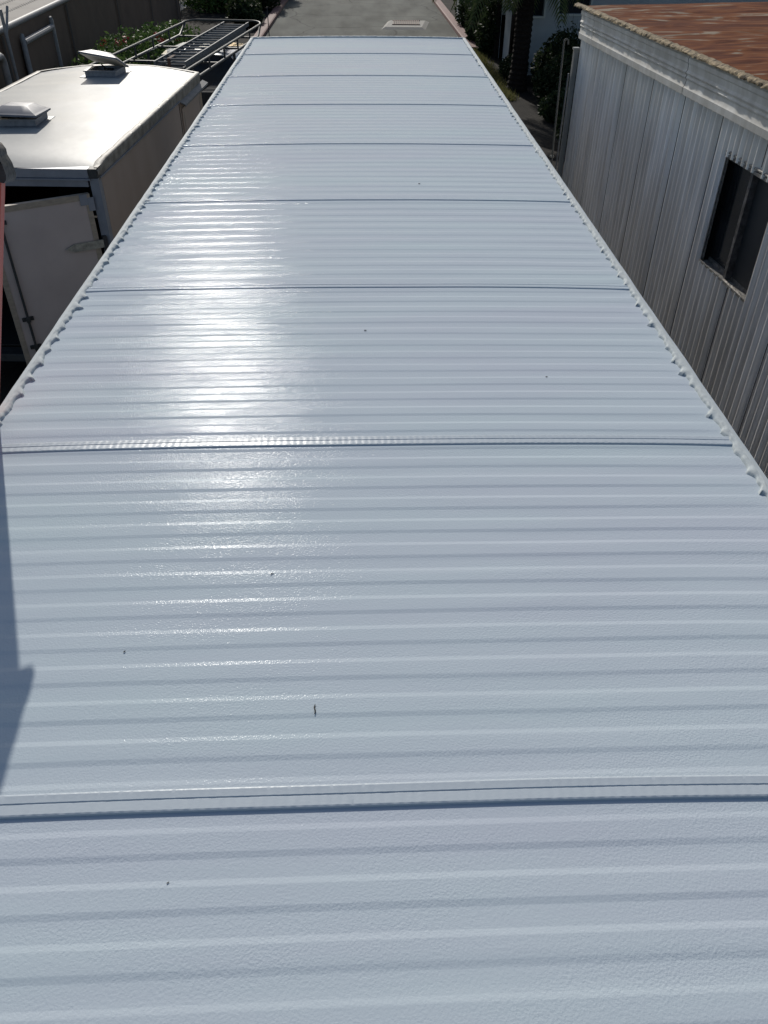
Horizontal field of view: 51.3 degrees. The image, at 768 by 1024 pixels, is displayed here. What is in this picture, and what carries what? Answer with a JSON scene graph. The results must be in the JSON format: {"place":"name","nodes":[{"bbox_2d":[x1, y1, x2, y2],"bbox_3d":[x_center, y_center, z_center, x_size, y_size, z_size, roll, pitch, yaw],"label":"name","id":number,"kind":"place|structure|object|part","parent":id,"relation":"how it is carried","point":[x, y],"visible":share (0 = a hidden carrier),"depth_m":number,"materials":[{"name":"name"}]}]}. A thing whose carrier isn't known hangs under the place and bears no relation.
{"place":"outdoors","nodes":[
{"label":"outdoors","id":0,"kind":"place"},
{"bbox_2d":[0,0,186,25],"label":"lot","id":1,"kind":"structure","parent":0,"point":[24,10],"depth_m":35.98,"materials":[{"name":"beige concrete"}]},
{"bbox_2d":[0,0,566,405],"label":"ground","id":2,"kind":"structure","parent":0,"point":[538,127],"depth_m":19.85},
{"bbox_2d":[0,142,15,366],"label":"red ladder","id":3,"kind":"object","parent":2,"relation":"on","point":[7,172],"visible":1,"depth_m":2.34,"materials":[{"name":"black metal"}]},
{"bbox_2d":[0,6,18,85],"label":"gate post","id":4,"kind":"object","parent":2,"relation":"on","point":[5,71],"visible":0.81,"depth_m":13.89,"materials":[{"name":"metal"}]},
{"bbox_2d":[19,16,62,74],"bbox_3d":[-6.836,-8.701,16.416,0.114,2.289,2.199,-2,38,-3],"label":"gate leaf","id":5,"kind":"object","parent":2,"relation":"on","point":[40,49],"visible":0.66,"depth_m":16.00,"materials":[{"name":"grey"}]},
{"bbox_2d":[0,0,182,88],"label":"privacy fence","id":6,"kind":"object","parent":2,"relation":"on","point":[82,25],"visible":0.44,"depth_m":18.86,"materials":[{"name":"brown"}]},
{"bbox_2d":[0,49,207,365],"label":"cargo trailer","id":7,"kind":"object","parent":2,"relation":"on","point":[84,145],"visible":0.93,"depth_m":8.35,"materials":[{"name":"grey"}]},
{"bbox_3d":[-3.227,-2.262,8.020,1.055,1.670,0.094,-20,43,-24],"label":"rear door","id":8,"kind":"part","parent":7,"relation":"part of","materials":[{"name":"metal"}]},
{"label":"side door","id":9,"kind":"part","parent":7,"relation":"part of","materials":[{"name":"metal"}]},
{"bbox_2d":[54,19,200,67],"bbox_3d":[-5.937,-10.594,19.178,2.115,1.940,9.530,4,38,5],"label":"flowering hedge","id":10,"kind":"object","parent":2,"relation":"on","point":[113,47],"visible":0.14,"depth_m":19.13,"materials":[{"name":"green plant"}]},
{"bbox_2d":[89,19,260,106],"bbox_3d":[-3.692,-8.146,15.832,2.320,2.170,7.180,4,38,4],"label":"pickup truck","id":11,"kind":"object","parent":2,"relation":"on","point":[213,68],"visible":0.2,"depth_m":15.54,"materials":[{"name":"black paint"}]},
{"bbox_2d":[157,28,245,69],"bbox_3d":[-3.433,-8.978,15.444,0.500,0.075,4.750,3,38,4],"label":"extension ladder","id":12,"kind":"object","parent":11,"relation":"on","point":[216,48],"visible":0.35,"depth_m":14.94,"materials":[{"name":"metal"}]},
{"bbox_2d":[167,55,174,66],"bbox_3d":[-3.620,-7.670,13.684,0.056,0.213,0.350,3,38,3],"label":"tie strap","id":13,"kind":"object","parent":12,"relation":"attached to","point":[169,61],"visible":0.55,"depth_m":13.53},
{"bbox_2d":[153,22,248,66],"bbox_3d":[-3.423,-9.105,15.476,0.560,0.075,4.900,3,38,4],"label":"extension ladder","id":14,"kind":"object","parent":12,"relation":"on","point":[190,56],"visible":0.98,"depth_m":15.12,"materials":[{"name":"metal"}]},
{"bbox_2d":[179,0,228,12],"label":"roadside shrub","id":15,"kind":"object","parent":2,"relation":"on","point":[210,6],"visible":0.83,"depth_m":34.45,"materials":[{"name":"green plant"}]},
{"bbox_2d":[225,0,264,27],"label":"roadside shrub","id":16,"kind":"object","parent":2,"relation":"on","point":[245,9],"visible":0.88,"depth_m":30.88,"materials":[{"name":"green plant"}]},
{"bbox_2d":[259,0,280,10],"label":"roadside shrub","id":17,"kind":"object","parent":2,"relation":"on","point":[267,3],"visible":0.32,"depth_m":35.23,"materials":[{"name":"green plant"}]},
{"bbox_2d":[253,0,287,36],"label":"kerb","id":18,"kind":"structure","parent":2,"relation":"on","point":[274,13],"depth_m":32.33,"materials":[{"name":"pink concrete"}]},
{"bbox_2d":[0,36,767,1023],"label":"long trailer","id":19,"kind":"object","parent":2,"relation":"on","point":[498,618],"visible":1,"depth_m":1.97,"materials":[{"name":"grey metal"}]},
{"bbox_2d":[433,0,477,48],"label":"kerb","id":20,"kind":"structure","parent":2,"relation":"on","point":[458,29],"depth_m":31.98,"materials":[{"name":"pink concrete"}]},
{"bbox_2d":[474,0,505,55],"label":"dark shrub","id":21,"kind":"object","parent":2,"relation":"on","point":[484,30],"visible":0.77,"depth_m":25.89,"materials":[{"name":"green plant"}]},
{"bbox_2d":[497,53,528,77],"bbox_3d":[3.747,-12.857,23.103,0.850,0.757,1.874,-1,38,-1],"label":"dark shrub","id":22,"kind":"object","parent":2,"relation":"on","point":[504,65],"visible":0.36,"depth_m":23.08,"materials":[{"name":"green plant"}]},
{"bbox_2d":[450,0,583,91],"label":"palm tree","id":23,"kind":"object","parent":2,"relation":"on","point":[518,73],"visible":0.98,"depth_m":21.05,"materials":[{"name":"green plant"}]},
{"bbox_2d":[530,27,578,77],"bbox_3d":[4.840,-12.391,21.877,1.421,1.513,1.936,-18,42,-22],"label":"dark shrub","id":24,"kind":"object","parent":2,"relation":"on","point":[546,55],"visible":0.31,"depth_m":21.64,"materials":[{"name":"green plant"}]},
{"bbox_2d":[531,49,578,100],"bbox_3d":[4.583,-10.989,20.267,1.638,1.319,1.910,-1,38,-1],"label":"dark shrub","id":25,"kind":"object","parent":2,"relation":"on","point":[548,83],"visible":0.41,"depth_m":20.11,"materials":[{"name":"green plant"}]},
{"bbox_2d":[537,87,574,122],"bbox_3d":[4.408,-9.611,18.918,1.321,0.863,1.929,-18,42,-22],"label":"dark shrub","id":26,"kind":"object","parent":2,"relation":"on","point":[547,108],"visible":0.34,"depth_m":18.82,"materials":[{"name":"green plant"}]},
{"bbox_2d":[552,10,580,58],"bbox_3d":[5.055,-12.133,21.202,1.304,1.871,1.206,14,40,17],"label":"wispy plant","id":27,"kind":"object","parent":2,"relation":"on","point":[574,29],"visible":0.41,"depth_m":21.01,"materials":[{"name":"green plant"}]},
{"bbox_2d":[456,0,767,74],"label":"stucco house","id":28,"kind":"structure","parent":2,"relation":"on","point":[544,27],"depth_m":23.02,"materials":[{"name":"grey paint"}]},
{"bbox_2d":[533,0,546,17],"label":"window","id":29,"kind":"structure","parent":28,"relation":"in","point":[539,11],"depth_m":22.86,"materials":[{"name":"grey"}]},
{"bbox_2d":[557,0,592,15],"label":"window","id":30,"kind":"structure","parent":28,"relation":"in","point":[586,2],"depth_m":22.90,"materials":[{"name":"grey"}]},
{"bbox_2d":[550,2,767,478],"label":"corrugated building","id":31,"kind":"structure","parent":2,"relation":"on","point":[664,177],"depth_m":6.34,"materials":[{"name":"metal"}]},
{"bbox_2d":[699,150,767,301],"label":"window","id":32,"kind":"structure","parent":31,"relation":"in","point":[740,222],"depth_m":5.62,"materials":[{"name":"black glass"}]},
{"bbox_2d":[265,0,457,36],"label":"road","id":33,"kind":"structure","parent":0,"point":[333,17],"depth_m":33.46,"materials":[{"name":"grey asphalt"}]},
{"bbox_2d":[381,20,428,29],"bbox_3d":[0.868,-19.353,31.745,1.900,0.100,2.250,1,38,1],"label":"storm drain","id":34,"kind":"object","parent":33,"relation":"on","point":[405,25],"visible":1,"depth_m":31.36,"materials":[{"name":"concrete"}]},
{"bbox_2d":[464,29,499,72],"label":"pavement","id":35,"kind":"structure","parent":0,"point":[496,60],"depth_m":25.55,"materials":[{"name":"grey concrete"}]},
{"bbox_2d":[454,0,466,28],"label":"dark shrub","id":36,"kind":"object","parent":35,"relation":"on","point":[462,11],"visible":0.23,"depth_m":30.89,"materials":[{"name":"green plant"}]},
{"bbox_2d":[432,0,516,58],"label":"palm tree","id":37,"kind":"object","parent":35,"relation":"on","point":[498,48],"visible":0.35,"depth_m":25.48,"materials":[{"name":"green plant"}]},
{"bbox_2d":[464,0,489,42],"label":"dark shrub","id":38,"kind":"object","parent":35,"relation":"on","point":[470,34],"visible":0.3,"depth_m":27.78,"materials":[{"name":"green plant"}]},
{"bbox_2d":[470,45,519,100],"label":"grass","id":39,"kind":"structure","parent":0,"point":[492,73],"depth_m":23.18,"materials":[{"name":"green plant"}]},
{"bbox_2d":[553,109,571,147],"bbox_3d":[4.463,-8.210,16.958,1.441,1.042,1.901,-16,41,-20],"label":"dark shrub","id":40,"kind":"object","parent":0,"point":[558,128],"visible":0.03,"depth_m":17.19,"materials":[{"name":"green plant"}]}
]}

